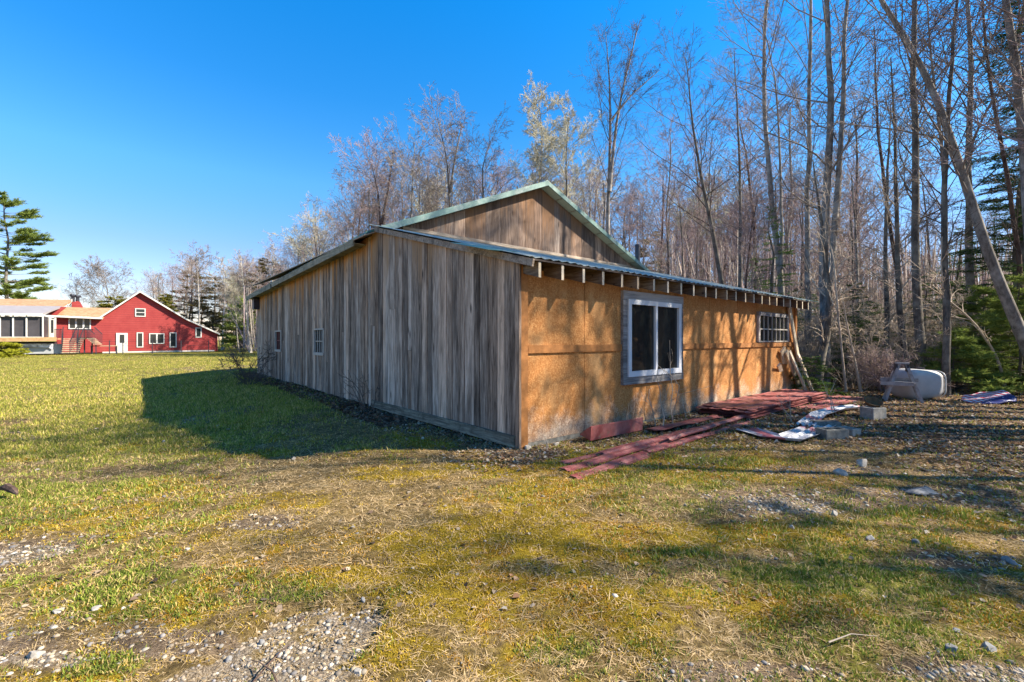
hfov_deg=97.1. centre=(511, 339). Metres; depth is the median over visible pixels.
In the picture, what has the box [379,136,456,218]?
bare tree
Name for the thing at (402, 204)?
bare tree
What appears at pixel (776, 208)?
bare tree
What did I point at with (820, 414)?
vinyl sheet
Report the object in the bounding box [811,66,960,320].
bare tree
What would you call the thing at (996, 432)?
leaf litter
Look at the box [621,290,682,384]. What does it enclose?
slider window
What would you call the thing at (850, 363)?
brush shrub
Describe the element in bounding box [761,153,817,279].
bare tree
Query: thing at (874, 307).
hemlock tree
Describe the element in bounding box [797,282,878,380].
brush shrub
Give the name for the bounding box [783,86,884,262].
bare tree
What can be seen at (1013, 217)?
bare tree
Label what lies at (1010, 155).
bare tree
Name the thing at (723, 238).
bare tree
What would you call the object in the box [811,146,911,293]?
bare tree
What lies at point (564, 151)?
budding tree
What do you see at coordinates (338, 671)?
scattered grit
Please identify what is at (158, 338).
window
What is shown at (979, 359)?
pine sapling
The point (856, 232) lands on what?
bare tree
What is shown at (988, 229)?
bare tree
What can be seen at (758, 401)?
metal sheet
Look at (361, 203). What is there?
bare tree
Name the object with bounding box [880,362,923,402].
sawhorse
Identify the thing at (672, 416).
dry weed
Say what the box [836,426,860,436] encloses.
concrete block
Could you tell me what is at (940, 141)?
bare tree
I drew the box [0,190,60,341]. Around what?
white pine
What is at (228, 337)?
pine tree
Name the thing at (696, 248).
bare tree
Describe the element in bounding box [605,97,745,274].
bare tree
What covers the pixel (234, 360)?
bare shrub
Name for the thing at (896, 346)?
brush shrub
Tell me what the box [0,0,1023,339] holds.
sky
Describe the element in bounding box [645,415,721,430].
siding strip
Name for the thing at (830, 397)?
dry weed
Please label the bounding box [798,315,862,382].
brush shrub
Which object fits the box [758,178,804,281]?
bare tree
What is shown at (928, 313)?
brush shrub
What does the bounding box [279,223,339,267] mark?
bare tree
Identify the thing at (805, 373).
leaning board
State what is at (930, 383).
plastic tank
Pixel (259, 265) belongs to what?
bare tree
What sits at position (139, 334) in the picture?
window
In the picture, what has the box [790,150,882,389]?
bare tree
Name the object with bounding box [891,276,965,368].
hemlock tree
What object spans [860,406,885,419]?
concrete block
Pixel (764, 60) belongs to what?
bare tree
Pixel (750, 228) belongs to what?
bare tree
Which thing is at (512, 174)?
bare tree
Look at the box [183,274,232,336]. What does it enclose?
pine tree
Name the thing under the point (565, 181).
bare tree
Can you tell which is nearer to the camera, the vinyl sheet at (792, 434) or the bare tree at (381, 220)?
the vinyl sheet at (792, 434)
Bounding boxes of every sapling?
[807,187,899,391]
[829,300,874,391]
[887,225,972,341]
[903,328,1023,393]
[908,263,1006,386]
[927,283,1018,385]
[956,271,1023,385]
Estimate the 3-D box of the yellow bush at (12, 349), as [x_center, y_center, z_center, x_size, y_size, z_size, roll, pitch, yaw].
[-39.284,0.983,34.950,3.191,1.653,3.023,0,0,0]
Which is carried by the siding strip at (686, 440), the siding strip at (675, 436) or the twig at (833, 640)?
the siding strip at (675, 436)
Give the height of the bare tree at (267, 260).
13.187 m
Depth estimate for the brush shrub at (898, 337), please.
15.40 m
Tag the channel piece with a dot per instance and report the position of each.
(595, 432)
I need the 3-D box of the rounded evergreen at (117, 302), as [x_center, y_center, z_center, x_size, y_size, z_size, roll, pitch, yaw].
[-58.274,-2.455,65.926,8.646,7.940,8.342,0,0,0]
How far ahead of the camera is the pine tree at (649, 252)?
54.73 m
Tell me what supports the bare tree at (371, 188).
on the ground at (214, 666)
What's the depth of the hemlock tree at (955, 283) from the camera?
17.03 m
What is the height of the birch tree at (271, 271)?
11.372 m
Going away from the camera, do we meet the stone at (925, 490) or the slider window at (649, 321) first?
the stone at (925, 490)
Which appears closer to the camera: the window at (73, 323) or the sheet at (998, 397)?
the sheet at (998, 397)
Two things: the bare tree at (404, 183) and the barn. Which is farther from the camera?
the bare tree at (404, 183)
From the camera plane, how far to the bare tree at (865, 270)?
28.02 m
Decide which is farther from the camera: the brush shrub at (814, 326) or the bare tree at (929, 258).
the bare tree at (929, 258)
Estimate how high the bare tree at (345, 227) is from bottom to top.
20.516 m
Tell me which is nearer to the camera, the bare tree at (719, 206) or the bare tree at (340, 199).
the bare tree at (719, 206)
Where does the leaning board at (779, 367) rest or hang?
on the ground at (214, 666)
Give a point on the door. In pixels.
(119, 336)
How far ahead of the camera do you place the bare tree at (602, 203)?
58.49 m
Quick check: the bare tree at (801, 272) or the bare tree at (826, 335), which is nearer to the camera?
the bare tree at (826, 335)
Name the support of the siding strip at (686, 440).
on the ground at (214, 666)
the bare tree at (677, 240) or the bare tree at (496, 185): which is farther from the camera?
the bare tree at (496, 185)
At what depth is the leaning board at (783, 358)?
11.02 m
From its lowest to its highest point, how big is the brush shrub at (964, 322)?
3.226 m
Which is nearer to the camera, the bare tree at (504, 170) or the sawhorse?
the sawhorse
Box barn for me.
[246,180,817,449]
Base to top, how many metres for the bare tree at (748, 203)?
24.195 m
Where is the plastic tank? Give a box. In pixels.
[890,367,946,398]
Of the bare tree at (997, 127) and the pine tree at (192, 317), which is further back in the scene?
the pine tree at (192, 317)
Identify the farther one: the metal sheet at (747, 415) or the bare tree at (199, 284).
the bare tree at (199, 284)
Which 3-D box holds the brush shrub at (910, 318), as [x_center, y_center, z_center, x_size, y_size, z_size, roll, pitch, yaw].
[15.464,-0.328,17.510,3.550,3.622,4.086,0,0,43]
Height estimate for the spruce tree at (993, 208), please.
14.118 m
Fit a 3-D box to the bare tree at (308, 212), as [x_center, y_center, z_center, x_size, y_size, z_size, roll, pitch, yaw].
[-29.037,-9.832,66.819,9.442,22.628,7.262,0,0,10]
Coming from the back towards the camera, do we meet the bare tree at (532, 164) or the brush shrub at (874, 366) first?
the bare tree at (532, 164)
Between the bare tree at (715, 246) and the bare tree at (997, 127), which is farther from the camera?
the bare tree at (715, 246)
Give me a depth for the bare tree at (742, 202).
47.77 m
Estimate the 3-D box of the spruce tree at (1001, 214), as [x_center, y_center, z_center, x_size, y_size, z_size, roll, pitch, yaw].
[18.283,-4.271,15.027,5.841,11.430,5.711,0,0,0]
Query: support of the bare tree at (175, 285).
on the ground at (214, 666)
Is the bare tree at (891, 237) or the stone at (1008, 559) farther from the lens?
the bare tree at (891, 237)
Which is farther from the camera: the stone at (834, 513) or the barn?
the barn
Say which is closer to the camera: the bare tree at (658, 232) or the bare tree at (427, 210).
the bare tree at (427, 210)
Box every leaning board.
[777,363,782,371]
[780,346,786,363]
[785,349,801,389]
[787,307,804,389]
[789,350,806,389]
[798,354,813,390]
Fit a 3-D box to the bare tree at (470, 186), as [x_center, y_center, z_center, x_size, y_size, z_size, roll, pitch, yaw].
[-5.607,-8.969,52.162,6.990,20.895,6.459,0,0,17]
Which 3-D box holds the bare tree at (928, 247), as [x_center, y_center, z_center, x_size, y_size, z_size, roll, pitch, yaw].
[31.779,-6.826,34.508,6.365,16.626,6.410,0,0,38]
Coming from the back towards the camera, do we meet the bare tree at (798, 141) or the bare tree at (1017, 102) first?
the bare tree at (798, 141)
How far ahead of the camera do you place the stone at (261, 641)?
2.05 m
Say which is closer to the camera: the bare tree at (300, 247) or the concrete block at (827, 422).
the concrete block at (827, 422)
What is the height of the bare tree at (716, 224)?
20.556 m
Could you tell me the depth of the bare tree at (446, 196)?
41.98 m
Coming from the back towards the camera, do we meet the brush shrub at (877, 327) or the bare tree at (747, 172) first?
the bare tree at (747, 172)
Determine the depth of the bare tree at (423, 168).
53.02 m
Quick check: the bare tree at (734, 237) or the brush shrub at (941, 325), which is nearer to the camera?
the brush shrub at (941, 325)
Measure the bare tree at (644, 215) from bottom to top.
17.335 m
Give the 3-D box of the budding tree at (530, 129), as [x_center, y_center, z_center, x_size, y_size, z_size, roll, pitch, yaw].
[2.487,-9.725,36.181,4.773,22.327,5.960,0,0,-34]
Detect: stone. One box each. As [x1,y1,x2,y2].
[27,650,45,659]
[52,607,64,613]
[91,605,101,610]
[225,655,231,662]
[258,639,264,644]
[354,667,361,675]
[831,510,837,516]
[833,468,848,476]
[856,459,866,466]
[866,535,874,540]
[905,486,938,494]
[945,643,957,652]
[981,641,996,652]
[1001,556,1018,565]
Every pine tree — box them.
[164,271,219,329]
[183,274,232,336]
[207,273,253,347]
[215,295,255,350]
[232,258,282,333]
[640,230,671,271]
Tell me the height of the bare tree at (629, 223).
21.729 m
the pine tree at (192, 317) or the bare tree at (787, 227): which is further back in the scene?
the pine tree at (192, 317)
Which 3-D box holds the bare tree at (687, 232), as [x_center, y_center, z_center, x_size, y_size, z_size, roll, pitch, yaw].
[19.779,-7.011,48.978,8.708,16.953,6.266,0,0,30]
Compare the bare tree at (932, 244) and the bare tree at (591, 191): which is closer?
the bare tree at (932, 244)
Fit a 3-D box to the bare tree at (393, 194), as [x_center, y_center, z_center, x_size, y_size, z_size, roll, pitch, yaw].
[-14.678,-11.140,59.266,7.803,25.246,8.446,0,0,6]
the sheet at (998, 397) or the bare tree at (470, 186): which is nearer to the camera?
the sheet at (998, 397)
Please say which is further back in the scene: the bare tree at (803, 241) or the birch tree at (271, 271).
the birch tree at (271, 271)
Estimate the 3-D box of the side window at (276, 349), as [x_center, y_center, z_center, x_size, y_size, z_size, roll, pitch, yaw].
[-7.748,0.067,15.013,0.085,0.705,0.810,0,0,-40]
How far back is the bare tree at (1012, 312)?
11.30 m
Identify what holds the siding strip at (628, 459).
on the ground at (214, 666)
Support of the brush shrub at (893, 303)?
on the ground at (214, 666)
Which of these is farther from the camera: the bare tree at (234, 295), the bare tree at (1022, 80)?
the bare tree at (234, 295)
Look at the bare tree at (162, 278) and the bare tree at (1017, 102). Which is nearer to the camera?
the bare tree at (1017, 102)
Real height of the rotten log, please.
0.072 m
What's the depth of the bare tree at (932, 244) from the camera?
35.81 m
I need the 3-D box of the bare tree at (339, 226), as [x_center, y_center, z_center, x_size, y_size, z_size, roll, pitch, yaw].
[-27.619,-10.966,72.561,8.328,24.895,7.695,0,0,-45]
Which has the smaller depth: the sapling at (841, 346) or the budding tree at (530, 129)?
the sapling at (841, 346)
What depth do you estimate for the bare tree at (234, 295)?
67.32 m
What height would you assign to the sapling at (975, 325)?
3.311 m
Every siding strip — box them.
[559,427,693,463]
[560,432,698,471]
[570,438,681,479]
[599,420,737,453]
[644,421,750,452]
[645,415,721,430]
[666,414,746,440]
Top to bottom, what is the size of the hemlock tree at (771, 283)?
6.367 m
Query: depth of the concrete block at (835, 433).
6.24 m
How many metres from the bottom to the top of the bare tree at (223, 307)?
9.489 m
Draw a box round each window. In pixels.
[68,318,90,328]
[135,308,145,316]
[137,332,142,346]
[149,333,163,343]
[170,332,176,346]
[196,328,201,337]
[274,330,280,351]
[313,328,323,355]
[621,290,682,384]
[757,311,788,341]
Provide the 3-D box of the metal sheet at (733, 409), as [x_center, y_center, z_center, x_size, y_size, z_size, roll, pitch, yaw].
[5.174,1.219,9.152,4.066,0.028,0.887,0,0,-41]
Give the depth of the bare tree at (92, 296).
94.01 m
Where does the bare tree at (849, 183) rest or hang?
on the ground at (214, 666)
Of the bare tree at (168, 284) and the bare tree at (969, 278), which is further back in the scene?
the bare tree at (168, 284)
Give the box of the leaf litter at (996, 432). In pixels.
[0,358,1023,621]
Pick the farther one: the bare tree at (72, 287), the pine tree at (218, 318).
the bare tree at (72, 287)
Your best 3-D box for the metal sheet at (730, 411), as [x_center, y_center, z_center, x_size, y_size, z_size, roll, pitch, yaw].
[5.260,1.247,9.226,4.303,0.028,0.862,0,0,-39]
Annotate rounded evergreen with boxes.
[93,295,127,307]
[157,294,178,311]
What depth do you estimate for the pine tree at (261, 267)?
59.17 m
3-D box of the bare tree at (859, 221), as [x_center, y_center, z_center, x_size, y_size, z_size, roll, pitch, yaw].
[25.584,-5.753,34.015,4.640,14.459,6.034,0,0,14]
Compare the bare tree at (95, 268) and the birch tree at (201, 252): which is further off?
the bare tree at (95, 268)
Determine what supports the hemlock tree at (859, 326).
on the ground at (214, 666)
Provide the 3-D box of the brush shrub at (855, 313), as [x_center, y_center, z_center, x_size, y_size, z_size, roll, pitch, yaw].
[10.607,-0.480,15.911,3.075,3.913,5.977,0,0,7]
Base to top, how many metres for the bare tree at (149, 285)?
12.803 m
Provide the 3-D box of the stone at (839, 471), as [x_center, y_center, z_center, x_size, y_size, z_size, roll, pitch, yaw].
[3.351,1.361,4.592,0.114,0.091,0.135,0,0,-37]
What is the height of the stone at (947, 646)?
0.036 m
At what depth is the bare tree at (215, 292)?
89.29 m
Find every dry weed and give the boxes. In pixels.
[639,369,686,426]
[659,340,710,422]
[777,396,791,421]
[821,378,836,415]
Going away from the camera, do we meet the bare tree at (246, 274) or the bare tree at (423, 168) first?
the bare tree at (423, 168)
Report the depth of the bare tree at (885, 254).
14.77 m
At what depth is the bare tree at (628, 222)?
38.94 m
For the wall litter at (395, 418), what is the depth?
9.15 m
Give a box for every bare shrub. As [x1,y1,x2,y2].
[210,340,276,382]
[234,370,267,384]
[339,367,379,410]
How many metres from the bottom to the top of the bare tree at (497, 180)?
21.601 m
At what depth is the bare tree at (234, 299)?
67.84 m
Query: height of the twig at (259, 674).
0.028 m
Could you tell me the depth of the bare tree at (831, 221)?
31.34 m
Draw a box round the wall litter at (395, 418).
[234,371,417,427]
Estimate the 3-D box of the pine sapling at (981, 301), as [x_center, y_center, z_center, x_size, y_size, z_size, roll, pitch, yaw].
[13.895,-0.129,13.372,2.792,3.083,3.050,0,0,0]
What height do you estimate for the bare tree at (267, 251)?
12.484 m
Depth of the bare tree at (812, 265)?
30.77 m
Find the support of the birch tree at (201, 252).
on the ground at (214, 666)
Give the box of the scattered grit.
[0,409,1023,681]
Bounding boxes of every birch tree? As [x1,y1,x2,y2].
[170,240,218,323]
[202,256,239,349]
[224,243,278,352]
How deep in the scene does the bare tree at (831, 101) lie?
13.77 m
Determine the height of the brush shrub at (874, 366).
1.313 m
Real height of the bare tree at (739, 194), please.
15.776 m
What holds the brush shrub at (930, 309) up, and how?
on the ground at (214, 666)
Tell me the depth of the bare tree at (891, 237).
16.09 m
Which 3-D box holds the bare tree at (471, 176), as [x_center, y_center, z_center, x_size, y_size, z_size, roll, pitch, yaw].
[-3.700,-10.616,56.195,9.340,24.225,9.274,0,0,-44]
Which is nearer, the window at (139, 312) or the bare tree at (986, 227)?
the bare tree at (986, 227)
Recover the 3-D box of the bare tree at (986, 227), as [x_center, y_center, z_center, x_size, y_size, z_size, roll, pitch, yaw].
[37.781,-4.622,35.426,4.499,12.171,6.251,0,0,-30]
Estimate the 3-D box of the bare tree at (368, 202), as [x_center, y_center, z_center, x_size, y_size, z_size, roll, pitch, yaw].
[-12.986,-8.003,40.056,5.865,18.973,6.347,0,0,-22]
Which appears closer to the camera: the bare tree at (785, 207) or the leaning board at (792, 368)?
the leaning board at (792, 368)
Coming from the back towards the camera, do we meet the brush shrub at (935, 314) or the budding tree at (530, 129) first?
the budding tree at (530, 129)
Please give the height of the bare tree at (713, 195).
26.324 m
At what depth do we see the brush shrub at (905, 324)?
16.73 m
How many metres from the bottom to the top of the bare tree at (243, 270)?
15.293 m
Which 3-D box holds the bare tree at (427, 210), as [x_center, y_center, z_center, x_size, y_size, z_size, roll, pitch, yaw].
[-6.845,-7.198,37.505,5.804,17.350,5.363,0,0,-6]
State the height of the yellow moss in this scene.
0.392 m
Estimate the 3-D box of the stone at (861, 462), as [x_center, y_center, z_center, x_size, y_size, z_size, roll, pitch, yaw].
[3.811,1.362,4.921,0.133,0.129,0.086,0,0,-31]
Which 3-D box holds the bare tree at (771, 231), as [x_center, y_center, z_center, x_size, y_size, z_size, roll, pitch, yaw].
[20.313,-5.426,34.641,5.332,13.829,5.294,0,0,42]
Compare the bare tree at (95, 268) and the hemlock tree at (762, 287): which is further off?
the bare tree at (95, 268)
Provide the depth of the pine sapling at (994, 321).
12.07 m
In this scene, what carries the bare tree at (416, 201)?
on the ground at (214, 666)
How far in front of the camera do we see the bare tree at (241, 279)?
71.77 m
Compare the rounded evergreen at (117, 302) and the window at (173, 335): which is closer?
the window at (173, 335)
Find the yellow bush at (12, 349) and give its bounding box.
[0,342,33,357]
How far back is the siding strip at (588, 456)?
5.21 m
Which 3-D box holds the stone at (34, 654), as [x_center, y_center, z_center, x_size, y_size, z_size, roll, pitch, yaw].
[-2.040,1.352,1.935,0.054,0.043,0.045,0,0,0]
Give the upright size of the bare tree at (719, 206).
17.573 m
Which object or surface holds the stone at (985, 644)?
on the ground at (214, 666)
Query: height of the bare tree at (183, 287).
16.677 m
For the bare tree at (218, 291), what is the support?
on the ground at (214, 666)
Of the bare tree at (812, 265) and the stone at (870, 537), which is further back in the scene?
the bare tree at (812, 265)
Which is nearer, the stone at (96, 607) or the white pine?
the stone at (96, 607)
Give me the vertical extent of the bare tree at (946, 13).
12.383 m
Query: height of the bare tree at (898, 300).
10.616 m
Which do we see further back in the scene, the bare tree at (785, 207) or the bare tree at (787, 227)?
the bare tree at (785, 207)
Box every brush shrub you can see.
[785,266,890,360]
[789,264,908,368]
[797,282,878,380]
[798,306,916,389]
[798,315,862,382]
[807,321,961,386]
[811,269,942,343]
[817,294,956,371]
[817,295,981,350]
[831,340,879,380]
[833,293,963,345]
[837,279,1007,367]
[840,305,941,346]
[845,344,917,389]
[848,340,953,390]
[850,274,1012,342]
[854,292,970,381]
[863,298,963,347]
[870,304,941,368]
[915,296,1007,367]
[927,295,1011,359]
[934,293,1014,367]
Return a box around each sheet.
[695,394,828,413]
[697,393,823,412]
[698,397,826,418]
[699,397,820,416]
[700,389,825,410]
[714,396,823,413]
[736,424,835,441]
[791,395,863,413]
[796,404,859,426]
[961,390,1016,404]
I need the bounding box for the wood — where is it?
[221,216,1012,352]
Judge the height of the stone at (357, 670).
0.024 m
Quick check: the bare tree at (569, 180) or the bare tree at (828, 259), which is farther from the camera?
the bare tree at (569, 180)
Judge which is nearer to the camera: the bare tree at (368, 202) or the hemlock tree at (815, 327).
the hemlock tree at (815, 327)
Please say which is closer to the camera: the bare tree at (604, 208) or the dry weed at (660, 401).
the dry weed at (660, 401)
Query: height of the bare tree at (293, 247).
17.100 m
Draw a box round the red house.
[0,291,219,355]
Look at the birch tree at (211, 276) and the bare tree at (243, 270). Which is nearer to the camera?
the birch tree at (211, 276)
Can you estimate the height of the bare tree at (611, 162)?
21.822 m
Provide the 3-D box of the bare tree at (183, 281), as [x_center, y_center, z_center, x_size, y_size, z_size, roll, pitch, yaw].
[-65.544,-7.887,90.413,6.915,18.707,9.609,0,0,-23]
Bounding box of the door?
[116,333,127,351]
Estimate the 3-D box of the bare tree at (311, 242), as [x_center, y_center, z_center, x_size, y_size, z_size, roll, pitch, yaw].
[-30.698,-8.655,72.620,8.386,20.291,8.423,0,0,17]
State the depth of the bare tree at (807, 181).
15.62 m
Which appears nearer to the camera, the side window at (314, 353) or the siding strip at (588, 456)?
the siding strip at (588, 456)
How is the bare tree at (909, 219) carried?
on the ground at (214, 666)
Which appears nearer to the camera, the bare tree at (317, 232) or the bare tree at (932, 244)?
the bare tree at (932, 244)
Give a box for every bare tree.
[49,276,85,306]
[61,254,135,306]
[63,284,85,306]
[82,286,111,306]
[127,269,166,299]
[142,263,192,311]
[145,267,175,305]
[150,268,185,309]
[157,255,213,319]
[168,254,204,316]
[171,257,197,320]
[173,258,216,324]
[176,251,212,313]
[201,263,232,347]
[204,269,221,330]
[214,273,248,345]
[215,286,234,348]
[217,260,251,349]
[219,254,257,311]
[219,271,250,352]
[220,255,253,347]
[220,267,245,347]
[226,250,256,347]
[238,253,266,292]
[241,238,287,311]
[241,257,275,286]
[263,198,351,259]
[263,245,294,282]
[275,224,310,269]
[278,227,329,268]
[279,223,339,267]
[285,192,333,267]
[295,222,333,262]
[306,162,383,230]
[314,213,360,252]
[317,183,367,246]
[318,195,365,252]
[326,118,414,239]
[331,164,401,237]
[332,148,395,245]
[339,168,400,238]
[354,151,412,228]
[366,153,411,223]
[370,118,451,223]
[375,140,451,222]
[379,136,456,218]
[380,171,415,223]
[384,81,499,212]
[384,127,462,220]
[398,169,476,214]
[399,153,463,215]
[408,165,469,215]
[409,127,461,206]
[423,139,480,208]
[445,103,548,205]
[453,164,487,204]
[454,151,490,202]
[460,171,510,201]
[468,150,517,198]
[489,146,519,190]
[493,153,538,191]
[512,141,571,197]
[544,168,578,201]
[557,149,624,225]
[558,145,618,218]
[559,168,584,204]
[563,160,620,226]
[569,0,684,234]
[576,157,627,237]
[582,150,632,248]
[586,170,644,261]
[601,8,785,284]
[603,187,655,270]
[604,154,703,273]
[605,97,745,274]
[605,167,662,266]
[612,183,650,263]
[627,174,685,265]
[628,160,681,269]
[642,177,689,272]
[650,180,729,282]
[651,168,726,278]
[655,193,698,268]
[656,210,726,274]
[657,116,753,280]
[669,164,748,281]
[669,211,707,280]
[673,185,743,283]
[674,168,776,280]
[685,152,734,282]
[695,47,775,287]
[695,82,799,289]
[695,192,767,288]
[698,180,747,279]
[704,0,922,384]
[704,216,768,288]
[706,156,764,287]
[707,0,872,295]
[709,201,770,281]
[711,202,736,285]
[722,171,786,293]
[723,165,774,262]
[724,147,818,289]
[726,175,760,266]
[736,157,835,295]
[738,0,909,362]
[741,60,859,272]
[742,173,799,263]
[743,182,803,287]
[746,164,810,280]
[751,188,799,291]
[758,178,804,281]
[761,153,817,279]
[765,180,847,336]
[776,157,865,336]
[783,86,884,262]
[787,0,1023,358]
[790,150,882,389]
[791,148,864,299]
[792,222,860,306]
[793,200,873,343]
[795,176,895,317]
[796,179,866,316]
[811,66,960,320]
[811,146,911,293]
[811,152,904,320]
[812,90,926,374]
[826,0,1014,262]
[828,160,884,340]
[830,180,910,332]
[831,168,901,302]
[833,43,939,360]
[834,20,968,346]
[839,233,882,324]
[858,0,1010,367]
[863,0,1023,177]
[870,0,1023,59]
[871,0,1023,394]
[877,180,964,281]
[879,147,985,308]
[889,0,1023,366]
[902,219,959,297]
[907,242,977,329]
[917,0,1023,375]
[941,21,1023,141]
[949,203,1011,299]
[952,0,1023,235]
[954,186,1016,274]
[983,81,1017,258]
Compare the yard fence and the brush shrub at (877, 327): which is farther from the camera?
the yard fence
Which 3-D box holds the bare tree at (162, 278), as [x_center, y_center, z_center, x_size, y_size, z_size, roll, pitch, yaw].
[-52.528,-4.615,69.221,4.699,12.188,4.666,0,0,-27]
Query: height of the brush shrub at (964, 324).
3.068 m
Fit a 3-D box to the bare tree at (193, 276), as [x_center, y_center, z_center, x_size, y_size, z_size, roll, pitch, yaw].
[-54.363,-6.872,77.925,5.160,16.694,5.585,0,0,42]
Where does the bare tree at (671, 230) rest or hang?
on the ground at (214, 666)
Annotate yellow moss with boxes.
[0,357,1023,681]
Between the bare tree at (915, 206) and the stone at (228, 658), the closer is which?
the stone at (228, 658)
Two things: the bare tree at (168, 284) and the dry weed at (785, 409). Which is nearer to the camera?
the dry weed at (785, 409)
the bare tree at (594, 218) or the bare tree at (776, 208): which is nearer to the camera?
the bare tree at (776, 208)
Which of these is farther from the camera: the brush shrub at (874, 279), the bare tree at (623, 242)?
the bare tree at (623, 242)
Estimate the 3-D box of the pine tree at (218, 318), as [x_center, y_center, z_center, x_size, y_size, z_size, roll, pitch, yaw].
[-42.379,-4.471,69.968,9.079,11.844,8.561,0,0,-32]
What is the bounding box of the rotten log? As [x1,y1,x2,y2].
[0,483,17,494]
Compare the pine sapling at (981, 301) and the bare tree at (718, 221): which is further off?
the bare tree at (718, 221)
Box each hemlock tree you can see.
[742,257,769,290]
[749,206,814,352]
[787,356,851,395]
[797,294,844,374]
[831,283,911,383]
[831,302,915,375]
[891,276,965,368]
[921,225,1003,338]
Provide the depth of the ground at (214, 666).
2.85 m
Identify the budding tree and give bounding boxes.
[501,70,571,194]
[519,91,603,203]
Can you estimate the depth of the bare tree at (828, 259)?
20.83 m
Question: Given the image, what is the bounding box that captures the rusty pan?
[864,396,883,407]
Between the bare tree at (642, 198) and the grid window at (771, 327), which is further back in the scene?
the bare tree at (642, 198)
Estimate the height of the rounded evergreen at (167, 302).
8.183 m
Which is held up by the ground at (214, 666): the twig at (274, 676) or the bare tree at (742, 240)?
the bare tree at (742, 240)
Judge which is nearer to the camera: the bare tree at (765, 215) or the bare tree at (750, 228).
the bare tree at (750, 228)
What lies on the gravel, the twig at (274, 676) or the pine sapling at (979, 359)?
the twig at (274, 676)
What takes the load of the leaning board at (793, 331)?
on the ground at (214, 666)
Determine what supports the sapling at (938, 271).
on the ground at (214, 666)
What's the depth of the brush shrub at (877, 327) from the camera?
15.96 m
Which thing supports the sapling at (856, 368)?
on the ground at (214, 666)
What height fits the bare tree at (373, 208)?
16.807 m
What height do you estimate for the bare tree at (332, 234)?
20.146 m
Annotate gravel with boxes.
[0,496,1023,681]
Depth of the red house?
43.43 m
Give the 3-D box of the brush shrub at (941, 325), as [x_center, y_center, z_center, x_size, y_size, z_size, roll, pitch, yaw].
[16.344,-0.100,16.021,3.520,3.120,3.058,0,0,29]
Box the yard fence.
[95,340,208,353]
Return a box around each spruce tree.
[926,0,1023,359]
[936,148,1018,345]
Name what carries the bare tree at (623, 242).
on the ground at (214, 666)
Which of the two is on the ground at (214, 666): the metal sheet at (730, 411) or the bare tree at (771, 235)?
the bare tree at (771, 235)
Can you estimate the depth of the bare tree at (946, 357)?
11.48 m
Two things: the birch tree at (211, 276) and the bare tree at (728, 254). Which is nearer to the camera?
the bare tree at (728, 254)
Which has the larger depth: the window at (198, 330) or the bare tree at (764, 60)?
the window at (198, 330)
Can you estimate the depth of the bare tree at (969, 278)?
15.20 m
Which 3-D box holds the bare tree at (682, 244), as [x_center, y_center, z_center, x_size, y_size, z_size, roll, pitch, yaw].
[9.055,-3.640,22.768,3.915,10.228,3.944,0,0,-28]
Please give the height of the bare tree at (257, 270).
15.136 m
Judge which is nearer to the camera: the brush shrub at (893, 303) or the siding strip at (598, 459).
the siding strip at (598, 459)
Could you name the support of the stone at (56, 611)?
on the ground at (214, 666)
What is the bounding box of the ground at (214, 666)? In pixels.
[0,340,1023,681]
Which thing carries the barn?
on the ground at (214, 666)
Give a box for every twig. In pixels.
[251,660,277,681]
[252,641,294,681]
[828,633,872,642]
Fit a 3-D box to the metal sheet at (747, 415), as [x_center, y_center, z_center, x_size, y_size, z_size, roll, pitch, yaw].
[5.115,1.284,9.116,3.901,0.028,0.903,0,0,-40]
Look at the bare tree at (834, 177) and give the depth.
29.11 m
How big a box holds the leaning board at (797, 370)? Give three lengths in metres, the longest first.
1.261 x 0.100 x 0.038 m
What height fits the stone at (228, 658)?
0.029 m
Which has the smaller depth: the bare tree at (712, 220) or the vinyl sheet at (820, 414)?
the vinyl sheet at (820, 414)
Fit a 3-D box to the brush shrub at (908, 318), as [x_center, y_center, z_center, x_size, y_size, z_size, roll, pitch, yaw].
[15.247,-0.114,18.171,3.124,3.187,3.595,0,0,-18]
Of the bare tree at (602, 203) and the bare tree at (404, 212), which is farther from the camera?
the bare tree at (602, 203)
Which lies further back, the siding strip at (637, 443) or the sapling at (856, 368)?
the sapling at (856, 368)
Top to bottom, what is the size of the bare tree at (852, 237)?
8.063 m
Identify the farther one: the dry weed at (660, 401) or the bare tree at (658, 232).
the bare tree at (658, 232)
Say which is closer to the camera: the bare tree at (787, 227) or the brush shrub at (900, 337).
the brush shrub at (900, 337)
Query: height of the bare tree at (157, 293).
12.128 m
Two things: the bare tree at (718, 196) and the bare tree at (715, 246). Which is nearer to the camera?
the bare tree at (715, 246)
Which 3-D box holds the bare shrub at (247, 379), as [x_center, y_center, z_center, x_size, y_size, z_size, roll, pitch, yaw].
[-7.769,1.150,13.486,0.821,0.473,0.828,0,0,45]
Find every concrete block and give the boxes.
[810,420,841,426]
[816,427,848,439]
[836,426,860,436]
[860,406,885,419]
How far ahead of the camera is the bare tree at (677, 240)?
31.12 m
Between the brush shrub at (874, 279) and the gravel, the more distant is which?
the brush shrub at (874, 279)
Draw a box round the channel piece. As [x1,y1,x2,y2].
[580,417,642,440]
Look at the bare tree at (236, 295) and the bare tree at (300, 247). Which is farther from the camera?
the bare tree at (300, 247)

